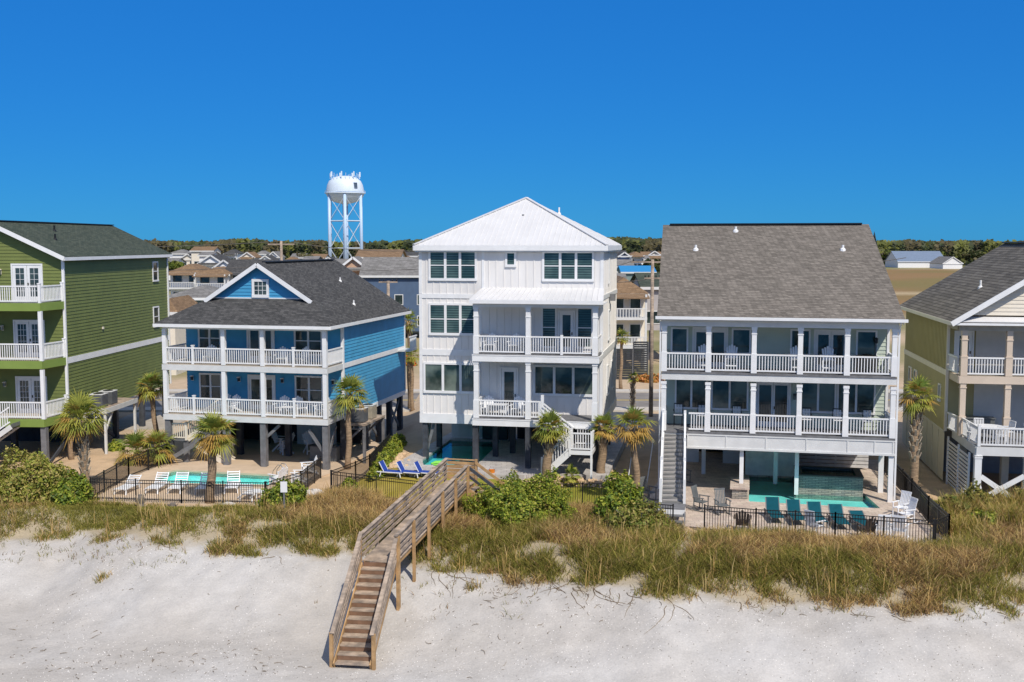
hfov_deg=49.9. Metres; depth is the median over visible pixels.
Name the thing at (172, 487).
sun lounger
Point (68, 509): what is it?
short grass
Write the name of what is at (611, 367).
window
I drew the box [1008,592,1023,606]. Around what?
grass tuft
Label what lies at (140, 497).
tree stump
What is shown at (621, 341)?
palm tree
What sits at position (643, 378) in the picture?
flowering shrub
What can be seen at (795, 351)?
adirondack chair
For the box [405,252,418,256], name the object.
distant house
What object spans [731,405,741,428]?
dining chair
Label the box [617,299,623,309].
window
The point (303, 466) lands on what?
adirondack chair
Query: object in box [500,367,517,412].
door
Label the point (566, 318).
door
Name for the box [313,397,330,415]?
adirondack chair
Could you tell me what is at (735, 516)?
adirondack chair
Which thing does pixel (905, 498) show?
rocking chair
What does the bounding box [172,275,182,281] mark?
window
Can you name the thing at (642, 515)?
shrub
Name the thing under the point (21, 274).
door
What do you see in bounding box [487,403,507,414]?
table
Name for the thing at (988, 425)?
table
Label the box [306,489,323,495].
boulder
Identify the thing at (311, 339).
window
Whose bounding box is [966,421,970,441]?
dining chair
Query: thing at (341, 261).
distant house
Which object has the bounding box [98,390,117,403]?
air conditioner
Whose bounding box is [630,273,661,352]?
distant house
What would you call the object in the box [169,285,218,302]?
distant house
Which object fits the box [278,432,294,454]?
adirondack chair
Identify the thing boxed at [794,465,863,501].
raised spa
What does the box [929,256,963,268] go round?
distant house
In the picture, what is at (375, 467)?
hedge shrub
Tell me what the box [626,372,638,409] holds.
palm tree
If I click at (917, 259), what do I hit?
distant house
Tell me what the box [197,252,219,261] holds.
distant house
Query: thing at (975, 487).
shrub
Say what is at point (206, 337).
window
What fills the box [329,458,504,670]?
boardwalk
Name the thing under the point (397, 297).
window
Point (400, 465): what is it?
sun lounger
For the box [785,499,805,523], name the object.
sun lounger
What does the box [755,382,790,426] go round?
door
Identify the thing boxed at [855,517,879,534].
adirondack chair
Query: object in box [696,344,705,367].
adirondack chair
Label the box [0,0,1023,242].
sky
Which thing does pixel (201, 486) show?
sun lounger
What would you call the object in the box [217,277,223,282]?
window
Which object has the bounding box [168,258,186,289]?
distant house
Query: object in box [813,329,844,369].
door
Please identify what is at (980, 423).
dining chair
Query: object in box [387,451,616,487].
landscape stones
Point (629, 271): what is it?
distant house
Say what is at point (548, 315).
window
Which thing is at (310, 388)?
window
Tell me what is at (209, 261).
distant house
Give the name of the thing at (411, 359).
palm tree
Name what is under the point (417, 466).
sun lounger
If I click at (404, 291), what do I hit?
distant house
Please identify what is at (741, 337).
window
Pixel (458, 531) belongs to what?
dune grass
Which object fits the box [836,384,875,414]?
window
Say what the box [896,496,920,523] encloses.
rocking chair
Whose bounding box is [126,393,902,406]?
road
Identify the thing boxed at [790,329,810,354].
window
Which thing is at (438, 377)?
window
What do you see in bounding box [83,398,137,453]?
service platform
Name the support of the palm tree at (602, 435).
on the ground at (136, 603)
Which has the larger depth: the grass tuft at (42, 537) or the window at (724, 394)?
the window at (724, 394)
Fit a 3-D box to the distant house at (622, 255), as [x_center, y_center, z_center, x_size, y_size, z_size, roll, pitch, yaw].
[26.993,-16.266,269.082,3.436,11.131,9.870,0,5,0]
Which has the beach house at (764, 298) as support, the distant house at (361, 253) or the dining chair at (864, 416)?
the dining chair at (864, 416)
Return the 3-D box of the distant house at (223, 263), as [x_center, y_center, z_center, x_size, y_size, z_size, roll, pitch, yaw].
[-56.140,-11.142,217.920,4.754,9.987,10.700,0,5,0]
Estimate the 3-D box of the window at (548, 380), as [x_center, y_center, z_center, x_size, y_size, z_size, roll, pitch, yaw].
[2.923,2.252,62.301,3.500,1.764,0.105,1,5,10]
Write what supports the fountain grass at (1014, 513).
on the ground at (136, 603)
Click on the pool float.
(434, 463)
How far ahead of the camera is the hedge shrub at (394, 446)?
65.31 m
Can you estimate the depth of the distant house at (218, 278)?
182.78 m
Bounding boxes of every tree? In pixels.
[48,387,112,483]
[52,402,89,459]
[113,429,152,465]
[133,368,162,450]
[136,427,177,464]
[168,260,184,271]
[190,409,239,503]
[295,251,312,256]
[313,251,326,253]
[331,373,373,469]
[405,307,418,408]
[406,347,418,411]
[530,408,569,482]
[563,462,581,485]
[588,410,617,473]
[607,404,657,488]
[616,329,629,388]
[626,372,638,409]
[642,258,660,272]
[898,373,942,497]
[961,253,970,264]
[967,250,984,258]
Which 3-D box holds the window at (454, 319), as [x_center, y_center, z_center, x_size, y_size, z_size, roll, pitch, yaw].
[-3.399,-1.244,63.167,2.880,1.854,0.105,1,5,10]
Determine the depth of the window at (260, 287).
65.45 m
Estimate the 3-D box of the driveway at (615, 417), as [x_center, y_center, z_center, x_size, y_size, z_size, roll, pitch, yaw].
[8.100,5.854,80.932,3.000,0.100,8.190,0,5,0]
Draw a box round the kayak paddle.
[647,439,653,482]
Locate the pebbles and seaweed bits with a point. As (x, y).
(491, 642)
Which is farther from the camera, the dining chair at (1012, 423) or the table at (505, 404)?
the table at (505, 404)
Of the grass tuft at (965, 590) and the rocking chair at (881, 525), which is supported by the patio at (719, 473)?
the rocking chair at (881, 525)
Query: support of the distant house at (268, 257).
on the ground at (136, 603)
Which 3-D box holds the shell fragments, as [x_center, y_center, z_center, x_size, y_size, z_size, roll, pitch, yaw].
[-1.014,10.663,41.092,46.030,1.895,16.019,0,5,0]
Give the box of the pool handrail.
[271,463,287,481]
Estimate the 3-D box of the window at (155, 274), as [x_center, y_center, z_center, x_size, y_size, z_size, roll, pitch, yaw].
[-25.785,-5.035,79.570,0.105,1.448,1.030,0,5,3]
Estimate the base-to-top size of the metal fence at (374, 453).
1.738 m
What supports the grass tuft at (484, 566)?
on the ground at (136, 603)
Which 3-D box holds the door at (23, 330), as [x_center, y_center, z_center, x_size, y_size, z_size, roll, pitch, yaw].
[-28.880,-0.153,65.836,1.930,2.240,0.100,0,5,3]
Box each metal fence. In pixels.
[90,477,265,502]
[91,443,167,496]
[265,456,320,493]
[330,433,389,489]
[331,470,422,499]
[482,482,631,504]
[646,503,673,523]
[704,504,934,543]
[884,456,949,539]
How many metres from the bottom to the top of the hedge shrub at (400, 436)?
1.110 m
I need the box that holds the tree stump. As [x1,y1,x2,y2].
[135,493,145,506]
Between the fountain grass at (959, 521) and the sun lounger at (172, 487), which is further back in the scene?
the sun lounger at (172, 487)
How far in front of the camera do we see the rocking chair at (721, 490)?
53.06 m
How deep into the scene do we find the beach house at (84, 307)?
67.75 m
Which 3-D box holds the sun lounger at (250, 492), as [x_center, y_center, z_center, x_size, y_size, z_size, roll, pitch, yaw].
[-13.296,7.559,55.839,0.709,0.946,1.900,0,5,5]
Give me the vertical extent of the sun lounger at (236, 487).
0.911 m
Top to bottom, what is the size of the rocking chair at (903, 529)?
1.159 m
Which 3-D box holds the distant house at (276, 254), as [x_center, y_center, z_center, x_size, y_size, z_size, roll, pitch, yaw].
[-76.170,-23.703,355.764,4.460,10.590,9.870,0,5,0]
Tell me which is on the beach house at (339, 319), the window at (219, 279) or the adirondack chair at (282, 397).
the adirondack chair at (282, 397)
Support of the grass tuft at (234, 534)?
on the ground at (136, 603)
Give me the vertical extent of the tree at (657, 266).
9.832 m
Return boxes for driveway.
[108,411,185,429]
[374,411,396,428]
[611,411,646,429]
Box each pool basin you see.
[159,472,274,484]
[424,442,492,464]
[749,477,875,507]
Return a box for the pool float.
[431,461,440,465]
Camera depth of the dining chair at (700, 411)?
58.53 m
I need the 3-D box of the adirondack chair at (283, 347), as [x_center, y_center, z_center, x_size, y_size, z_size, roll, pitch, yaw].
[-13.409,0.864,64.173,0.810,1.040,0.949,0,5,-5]
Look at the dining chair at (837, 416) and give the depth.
56.91 m
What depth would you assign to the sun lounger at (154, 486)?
58.17 m
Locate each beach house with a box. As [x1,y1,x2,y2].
[0,220,172,462]
[153,259,416,469]
[412,197,621,478]
[655,223,907,528]
[900,242,1023,494]
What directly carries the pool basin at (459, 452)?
in the patio at (504, 462)
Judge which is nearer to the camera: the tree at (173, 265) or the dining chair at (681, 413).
the dining chair at (681, 413)
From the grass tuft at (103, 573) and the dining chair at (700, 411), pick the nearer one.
the grass tuft at (103, 573)
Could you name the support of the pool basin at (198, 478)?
in the pool deck
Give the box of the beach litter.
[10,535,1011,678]
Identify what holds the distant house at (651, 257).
on the ground at (136, 603)
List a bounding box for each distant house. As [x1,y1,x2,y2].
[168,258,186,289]
[168,264,210,293]
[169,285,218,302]
[169,295,197,374]
[170,249,190,257]
[181,254,191,264]
[189,247,221,263]
[192,266,232,287]
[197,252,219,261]
[197,254,229,267]
[212,259,230,267]
[223,249,243,258]
[226,259,309,277]
[238,252,261,258]
[257,250,269,256]
[260,255,277,258]
[269,251,285,258]
[290,253,307,258]
[303,256,322,258]
[311,254,329,258]
[335,259,347,263]
[343,256,362,274]
[355,249,406,258]
[359,257,419,331]
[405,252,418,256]
[616,275,649,367]
[617,252,631,258]
[617,259,634,272]
[617,266,656,280]
[617,273,626,278]
[629,252,644,265]
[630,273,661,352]
[640,252,660,258]
[648,251,660,255]
[885,251,942,267]
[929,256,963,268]
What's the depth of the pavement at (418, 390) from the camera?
96.40 m
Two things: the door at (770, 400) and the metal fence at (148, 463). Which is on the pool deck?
the metal fence at (148, 463)
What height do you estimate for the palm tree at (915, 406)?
6.723 m
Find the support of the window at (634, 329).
in the distant house at (631, 312)
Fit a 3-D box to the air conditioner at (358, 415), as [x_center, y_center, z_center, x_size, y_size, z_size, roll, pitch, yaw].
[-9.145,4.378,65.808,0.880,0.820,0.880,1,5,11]
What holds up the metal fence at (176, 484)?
on the pool deck
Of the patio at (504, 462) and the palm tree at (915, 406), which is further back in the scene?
the patio at (504, 462)
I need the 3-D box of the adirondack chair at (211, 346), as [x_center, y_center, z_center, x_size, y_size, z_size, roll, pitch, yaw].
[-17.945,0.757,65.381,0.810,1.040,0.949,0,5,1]
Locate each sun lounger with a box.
[113,474,141,494]
[144,472,170,493]
[168,472,188,493]
[194,472,207,491]
[224,470,240,493]
[237,483,261,500]
[376,460,404,477]
[396,460,421,477]
[414,461,439,478]
[764,497,784,523]
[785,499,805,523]
[806,501,828,527]
[827,504,851,529]
[848,510,865,530]
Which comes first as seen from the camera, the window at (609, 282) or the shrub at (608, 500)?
the shrub at (608, 500)
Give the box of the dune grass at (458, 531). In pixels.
[0,483,1023,619]
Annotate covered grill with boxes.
[854,354,878,372]
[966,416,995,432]
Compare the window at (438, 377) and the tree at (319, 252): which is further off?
the tree at (319, 252)
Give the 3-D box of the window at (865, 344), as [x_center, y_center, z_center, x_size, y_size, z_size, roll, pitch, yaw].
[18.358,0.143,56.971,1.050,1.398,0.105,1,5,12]
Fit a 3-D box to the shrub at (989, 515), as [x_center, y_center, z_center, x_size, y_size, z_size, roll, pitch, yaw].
[21.304,8.077,49.767,1.755,1.048,1.752,-5,7,-44]
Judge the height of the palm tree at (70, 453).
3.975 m
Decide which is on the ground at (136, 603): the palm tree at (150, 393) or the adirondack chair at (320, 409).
the palm tree at (150, 393)
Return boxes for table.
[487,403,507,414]
[976,424,1003,441]
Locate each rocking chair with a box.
[640,476,658,501]
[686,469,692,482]
[687,485,711,511]
[713,488,730,514]
[804,509,825,532]
[873,514,891,535]
[890,490,911,516]
[891,515,909,539]
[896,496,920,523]
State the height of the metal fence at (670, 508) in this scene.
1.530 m
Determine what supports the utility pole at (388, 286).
on the ground at (136, 603)
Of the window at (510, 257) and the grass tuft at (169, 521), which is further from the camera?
the window at (510, 257)
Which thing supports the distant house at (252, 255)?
on the ground at (136, 603)
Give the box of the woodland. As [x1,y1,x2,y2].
[144,236,1023,262]
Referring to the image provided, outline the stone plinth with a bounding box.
[730,477,749,498]
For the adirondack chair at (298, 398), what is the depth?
64.86 m
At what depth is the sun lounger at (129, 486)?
57.73 m
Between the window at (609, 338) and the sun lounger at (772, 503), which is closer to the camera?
the sun lounger at (772, 503)
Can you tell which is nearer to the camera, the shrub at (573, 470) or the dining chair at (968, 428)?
the dining chair at (968, 428)
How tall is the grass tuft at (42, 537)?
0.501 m
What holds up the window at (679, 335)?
in the beach house at (764, 298)
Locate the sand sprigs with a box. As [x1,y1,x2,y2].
[0,529,1022,623]
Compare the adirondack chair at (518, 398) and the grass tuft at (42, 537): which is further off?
the adirondack chair at (518, 398)
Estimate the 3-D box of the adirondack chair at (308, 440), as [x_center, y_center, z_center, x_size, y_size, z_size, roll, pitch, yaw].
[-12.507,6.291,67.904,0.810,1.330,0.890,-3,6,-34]
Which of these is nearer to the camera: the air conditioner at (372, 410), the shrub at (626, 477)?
the shrub at (626, 477)
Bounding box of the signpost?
[280,480,286,509]
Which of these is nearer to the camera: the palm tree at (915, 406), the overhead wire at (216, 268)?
the palm tree at (915, 406)
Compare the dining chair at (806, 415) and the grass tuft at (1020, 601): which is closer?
the grass tuft at (1020, 601)
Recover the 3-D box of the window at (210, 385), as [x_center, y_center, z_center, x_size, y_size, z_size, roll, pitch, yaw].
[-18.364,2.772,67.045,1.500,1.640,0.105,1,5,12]
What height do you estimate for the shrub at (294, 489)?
1.666 m
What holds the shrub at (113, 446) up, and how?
on the ground at (136, 603)
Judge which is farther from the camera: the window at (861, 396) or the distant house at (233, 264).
the distant house at (233, 264)
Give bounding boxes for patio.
[395,432,625,481]
[646,452,941,542]
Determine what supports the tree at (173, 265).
on the ground at (136, 603)
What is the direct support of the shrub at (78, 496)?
on the ground at (136, 603)
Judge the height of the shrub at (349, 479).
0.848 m
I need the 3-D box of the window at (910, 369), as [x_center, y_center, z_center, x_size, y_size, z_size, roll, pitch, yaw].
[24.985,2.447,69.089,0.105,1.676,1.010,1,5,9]
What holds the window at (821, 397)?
in the beach house at (764, 298)
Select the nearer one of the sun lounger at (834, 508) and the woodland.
the sun lounger at (834, 508)
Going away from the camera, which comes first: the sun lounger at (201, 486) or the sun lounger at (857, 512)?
the sun lounger at (857, 512)
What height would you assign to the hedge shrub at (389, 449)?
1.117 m
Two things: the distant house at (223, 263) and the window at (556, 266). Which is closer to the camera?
the window at (556, 266)
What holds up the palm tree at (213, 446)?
on the ground at (136, 603)
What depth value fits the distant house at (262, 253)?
395.24 m
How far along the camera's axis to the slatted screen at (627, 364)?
105.11 m
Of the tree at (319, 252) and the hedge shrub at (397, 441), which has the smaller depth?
the hedge shrub at (397, 441)
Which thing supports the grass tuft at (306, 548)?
on the ground at (136, 603)
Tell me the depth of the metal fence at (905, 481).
52.16 m
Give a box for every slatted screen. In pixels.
[616,349,632,379]
[633,341,648,374]
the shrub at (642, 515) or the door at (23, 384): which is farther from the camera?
the door at (23, 384)
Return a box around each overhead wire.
[157,242,265,246]
[168,267,247,270]
[292,242,377,250]
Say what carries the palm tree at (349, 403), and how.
on the ground at (136, 603)
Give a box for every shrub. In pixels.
[0,443,99,504]
[43,469,94,504]
[104,439,124,451]
[254,476,310,506]
[339,477,358,488]
[366,460,385,480]
[376,450,394,462]
[376,453,389,466]
[381,444,397,457]
[385,439,402,453]
[387,435,403,449]
[394,433,407,446]
[459,465,577,531]
[588,470,648,520]
[595,497,684,533]
[619,469,632,482]
[632,373,664,382]
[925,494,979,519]
[949,478,1003,508]
[966,507,1000,526]
[1012,485,1023,500]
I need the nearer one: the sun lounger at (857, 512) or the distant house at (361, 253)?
the sun lounger at (857, 512)
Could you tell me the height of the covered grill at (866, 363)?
1.020 m
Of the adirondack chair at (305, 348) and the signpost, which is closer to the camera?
the signpost
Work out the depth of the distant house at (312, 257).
267.13 m
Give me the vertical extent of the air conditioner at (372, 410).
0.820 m
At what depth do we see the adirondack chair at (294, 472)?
59.55 m
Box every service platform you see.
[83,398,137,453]
[344,415,384,458]
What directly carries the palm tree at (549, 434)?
on the ground at (136, 603)
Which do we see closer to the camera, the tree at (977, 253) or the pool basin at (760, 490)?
the pool basin at (760, 490)
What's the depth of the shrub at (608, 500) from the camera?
49.98 m
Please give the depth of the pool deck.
63.43 m
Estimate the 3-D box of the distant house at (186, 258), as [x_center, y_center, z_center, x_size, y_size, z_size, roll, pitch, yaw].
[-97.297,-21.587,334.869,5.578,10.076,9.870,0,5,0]
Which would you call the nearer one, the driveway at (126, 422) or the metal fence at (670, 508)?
the metal fence at (670, 508)
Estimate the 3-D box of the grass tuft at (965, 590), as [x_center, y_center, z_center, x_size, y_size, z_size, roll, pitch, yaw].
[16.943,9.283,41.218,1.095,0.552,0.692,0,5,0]
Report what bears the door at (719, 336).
in the beach house at (764, 298)
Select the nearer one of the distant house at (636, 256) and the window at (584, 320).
the window at (584, 320)
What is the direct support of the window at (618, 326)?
in the distant house at (631, 312)
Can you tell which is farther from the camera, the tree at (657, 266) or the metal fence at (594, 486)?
the tree at (657, 266)
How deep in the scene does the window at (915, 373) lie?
67.47 m
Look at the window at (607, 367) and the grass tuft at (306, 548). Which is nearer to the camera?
the grass tuft at (306, 548)
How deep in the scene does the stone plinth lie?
55.93 m
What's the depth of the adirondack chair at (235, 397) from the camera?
65.56 m
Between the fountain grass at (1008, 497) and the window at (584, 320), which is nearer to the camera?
the fountain grass at (1008, 497)
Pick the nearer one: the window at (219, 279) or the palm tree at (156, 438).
the palm tree at (156, 438)
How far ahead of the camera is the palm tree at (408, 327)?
85.44 m
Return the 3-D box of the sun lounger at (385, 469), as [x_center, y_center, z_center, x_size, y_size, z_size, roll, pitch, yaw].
[-6.562,6.941,59.737,1.520,0.800,0.603,2,5,18]
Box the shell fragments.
[0,545,1021,681]
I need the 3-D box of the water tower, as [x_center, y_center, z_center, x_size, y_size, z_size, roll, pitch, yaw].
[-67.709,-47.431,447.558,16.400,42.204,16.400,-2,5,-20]
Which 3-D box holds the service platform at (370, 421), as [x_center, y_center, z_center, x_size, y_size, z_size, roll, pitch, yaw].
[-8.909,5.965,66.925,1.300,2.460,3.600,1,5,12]
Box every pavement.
[119,407,902,411]
[158,389,902,392]
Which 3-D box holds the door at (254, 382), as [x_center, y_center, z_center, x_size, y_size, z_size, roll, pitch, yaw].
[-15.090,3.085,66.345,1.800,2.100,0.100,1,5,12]
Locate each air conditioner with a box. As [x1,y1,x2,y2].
[88,392,108,406]
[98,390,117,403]
[351,406,367,421]
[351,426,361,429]
[360,403,376,418]
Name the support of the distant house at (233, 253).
on the ground at (136, 603)
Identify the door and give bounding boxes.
[11,264,42,300]
[13,320,44,356]
[15,376,47,412]
[246,330,274,360]
[247,374,275,409]
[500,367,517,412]
[558,310,574,351]
[692,327,727,367]
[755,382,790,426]
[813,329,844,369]
[954,331,974,371]
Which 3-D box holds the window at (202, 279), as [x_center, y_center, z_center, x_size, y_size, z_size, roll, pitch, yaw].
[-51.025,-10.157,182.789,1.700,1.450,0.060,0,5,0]
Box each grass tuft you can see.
[35,529,49,541]
[91,570,111,583]
[148,532,162,541]
[161,514,177,526]
[231,528,241,537]
[299,542,321,553]
[464,574,482,592]
[479,561,493,571]
[769,581,788,597]
[952,582,979,595]
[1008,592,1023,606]
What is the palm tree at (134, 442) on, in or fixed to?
on the ground at (136, 603)
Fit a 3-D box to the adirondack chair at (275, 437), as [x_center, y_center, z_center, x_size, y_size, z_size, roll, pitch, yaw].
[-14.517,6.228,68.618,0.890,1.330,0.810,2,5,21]
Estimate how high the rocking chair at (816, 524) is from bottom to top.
1.159 m
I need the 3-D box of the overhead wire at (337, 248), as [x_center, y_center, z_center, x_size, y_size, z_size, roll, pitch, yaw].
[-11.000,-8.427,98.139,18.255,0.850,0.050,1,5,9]
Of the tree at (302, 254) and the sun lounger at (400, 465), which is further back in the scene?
the tree at (302, 254)
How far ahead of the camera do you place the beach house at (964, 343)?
58.91 m
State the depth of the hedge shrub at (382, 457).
61.40 m
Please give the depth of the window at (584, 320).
61.82 m
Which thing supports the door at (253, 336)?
in the beach house at (339, 319)
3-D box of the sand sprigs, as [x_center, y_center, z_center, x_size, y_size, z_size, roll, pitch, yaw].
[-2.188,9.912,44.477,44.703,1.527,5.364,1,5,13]
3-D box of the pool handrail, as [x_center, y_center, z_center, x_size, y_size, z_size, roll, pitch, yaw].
[-12.797,7.327,60.502,0.839,1.172,0.483,2,5,17]
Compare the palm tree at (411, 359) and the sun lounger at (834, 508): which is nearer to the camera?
the sun lounger at (834, 508)
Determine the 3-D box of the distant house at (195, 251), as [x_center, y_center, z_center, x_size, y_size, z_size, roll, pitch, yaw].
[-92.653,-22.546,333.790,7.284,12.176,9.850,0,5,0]
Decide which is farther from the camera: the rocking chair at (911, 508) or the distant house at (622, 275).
the distant house at (622, 275)
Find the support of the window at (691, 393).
in the beach house at (764, 298)
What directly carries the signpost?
on the ground at (136, 603)
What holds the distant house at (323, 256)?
on the ground at (136, 603)
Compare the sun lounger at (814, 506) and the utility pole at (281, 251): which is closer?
the sun lounger at (814, 506)
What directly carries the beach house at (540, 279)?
on the ground at (136, 603)
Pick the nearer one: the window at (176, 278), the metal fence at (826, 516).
the metal fence at (826, 516)
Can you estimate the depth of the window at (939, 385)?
60.76 m
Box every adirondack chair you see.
[203,344,216,361]
[229,394,241,412]
[268,467,287,483]
[271,431,284,452]
[273,395,289,411]
[275,346,288,363]
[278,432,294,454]
[290,463,308,482]
[292,396,308,414]
[295,346,310,363]
[300,455,317,472]
[302,431,317,454]
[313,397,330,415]
[480,395,493,414]
[482,333,497,350]
[507,333,521,350]
[509,396,524,415]
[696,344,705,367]
[724,344,739,369]
[733,510,751,527]
[788,346,803,370]
[820,346,836,371]
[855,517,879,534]
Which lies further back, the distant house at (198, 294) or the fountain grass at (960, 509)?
the distant house at (198, 294)
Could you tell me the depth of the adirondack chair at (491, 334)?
62.30 m
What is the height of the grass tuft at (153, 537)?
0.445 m
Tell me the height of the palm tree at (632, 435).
5.284 m
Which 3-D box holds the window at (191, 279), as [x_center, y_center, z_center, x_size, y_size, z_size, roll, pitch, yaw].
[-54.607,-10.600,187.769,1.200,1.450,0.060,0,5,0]
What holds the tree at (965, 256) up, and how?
on the ground at (136, 603)
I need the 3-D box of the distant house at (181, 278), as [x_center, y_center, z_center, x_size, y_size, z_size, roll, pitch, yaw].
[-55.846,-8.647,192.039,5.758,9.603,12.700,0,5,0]
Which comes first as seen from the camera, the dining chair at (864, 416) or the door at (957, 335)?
the dining chair at (864, 416)
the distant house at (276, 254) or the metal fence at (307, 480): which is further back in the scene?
the distant house at (276, 254)
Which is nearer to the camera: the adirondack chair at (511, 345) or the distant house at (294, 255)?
the adirondack chair at (511, 345)
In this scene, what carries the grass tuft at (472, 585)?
on the ground at (136, 603)
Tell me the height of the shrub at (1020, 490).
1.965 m
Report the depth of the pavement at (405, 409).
85.39 m
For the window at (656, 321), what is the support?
in the distant house at (643, 284)
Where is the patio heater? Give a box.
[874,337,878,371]
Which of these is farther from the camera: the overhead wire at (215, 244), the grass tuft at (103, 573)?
the overhead wire at (215, 244)
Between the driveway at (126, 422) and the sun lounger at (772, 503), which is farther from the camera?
the driveway at (126, 422)
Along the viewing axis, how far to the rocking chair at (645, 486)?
55.62 m
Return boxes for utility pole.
[268,241,294,260]
[379,279,397,295]
[631,259,660,416]
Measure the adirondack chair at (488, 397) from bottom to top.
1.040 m
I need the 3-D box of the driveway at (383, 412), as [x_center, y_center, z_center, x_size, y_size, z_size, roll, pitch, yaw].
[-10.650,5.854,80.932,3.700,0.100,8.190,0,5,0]
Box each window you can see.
[152,261,158,281]
[153,306,159,327]
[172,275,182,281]
[188,275,193,281]
[198,329,220,351]
[199,373,221,399]
[200,277,209,282]
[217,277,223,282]
[252,279,268,297]
[294,331,321,355]
[294,375,322,404]
[394,294,402,304]
[423,362,479,393]
[428,252,476,280]
[428,303,473,335]
[505,252,515,266]
[533,365,592,396]
[541,308,556,347]
[542,252,593,281]
[576,308,592,348]
[606,364,608,395]
[608,253,610,283]
[608,310,610,340]
[610,360,612,389]
[616,324,623,336]
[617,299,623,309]
[629,299,640,309]
[629,324,640,336]
[647,311,660,323]
[671,327,688,352]
[675,380,707,409]
[711,381,748,410]
[732,328,750,353]
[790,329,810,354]
[800,383,836,413]
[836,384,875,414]
[856,330,877,355]
[908,366,912,391]
[913,369,917,396]
[937,383,940,401]
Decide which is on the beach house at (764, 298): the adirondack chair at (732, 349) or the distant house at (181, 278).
the adirondack chair at (732, 349)
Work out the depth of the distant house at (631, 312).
113.10 m
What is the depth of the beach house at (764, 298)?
57.55 m
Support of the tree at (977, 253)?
on the ground at (136, 603)
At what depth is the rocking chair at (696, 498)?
53.58 m
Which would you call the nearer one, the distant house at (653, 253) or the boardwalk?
the boardwalk
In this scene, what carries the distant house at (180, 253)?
on the ground at (136, 603)
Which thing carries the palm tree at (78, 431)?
on the ground at (136, 603)
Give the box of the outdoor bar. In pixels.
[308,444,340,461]
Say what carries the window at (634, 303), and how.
in the distant house at (631, 312)
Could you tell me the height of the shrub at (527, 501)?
2.832 m
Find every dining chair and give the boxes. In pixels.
[673,403,683,425]
[697,404,704,426]
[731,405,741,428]
[801,407,811,430]
[832,408,842,430]
[862,409,873,432]
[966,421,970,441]
[974,418,985,436]
[996,426,1007,443]
[1000,420,1015,439]
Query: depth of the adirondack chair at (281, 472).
58.99 m
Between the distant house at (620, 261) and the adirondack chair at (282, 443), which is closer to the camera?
the adirondack chair at (282, 443)
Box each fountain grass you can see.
[922,492,986,523]
[931,509,1001,539]
[932,485,1000,508]
[973,497,1023,528]
[985,481,1023,509]
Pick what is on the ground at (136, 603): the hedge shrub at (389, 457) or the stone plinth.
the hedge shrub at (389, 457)
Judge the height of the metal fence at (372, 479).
1.539 m
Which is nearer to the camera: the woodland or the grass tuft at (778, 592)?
the grass tuft at (778, 592)
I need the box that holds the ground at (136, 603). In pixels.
[0,251,1023,681]
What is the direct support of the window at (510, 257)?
in the beach house at (540, 279)
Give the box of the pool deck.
[95,429,397,505]
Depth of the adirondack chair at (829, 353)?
56.71 m
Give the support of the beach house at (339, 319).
on the ground at (136, 603)
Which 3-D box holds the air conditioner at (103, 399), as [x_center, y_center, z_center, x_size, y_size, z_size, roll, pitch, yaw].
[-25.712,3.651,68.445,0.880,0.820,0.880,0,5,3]
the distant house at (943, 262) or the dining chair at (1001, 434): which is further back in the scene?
the distant house at (943, 262)
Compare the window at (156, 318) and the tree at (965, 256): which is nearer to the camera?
the window at (156, 318)
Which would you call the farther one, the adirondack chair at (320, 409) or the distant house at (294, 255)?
the distant house at (294, 255)
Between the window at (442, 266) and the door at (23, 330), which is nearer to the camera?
the window at (442, 266)
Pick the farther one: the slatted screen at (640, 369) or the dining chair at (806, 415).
the slatted screen at (640, 369)
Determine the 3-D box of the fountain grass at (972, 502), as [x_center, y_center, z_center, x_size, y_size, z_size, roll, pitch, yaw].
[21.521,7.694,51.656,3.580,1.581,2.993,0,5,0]
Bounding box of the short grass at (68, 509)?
[47,502,213,531]
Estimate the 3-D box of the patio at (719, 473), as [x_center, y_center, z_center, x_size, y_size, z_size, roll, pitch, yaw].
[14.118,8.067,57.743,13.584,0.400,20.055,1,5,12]
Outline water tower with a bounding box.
[325,171,364,258]
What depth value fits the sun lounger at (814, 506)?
51.56 m
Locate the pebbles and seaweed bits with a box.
[17,547,1017,681]

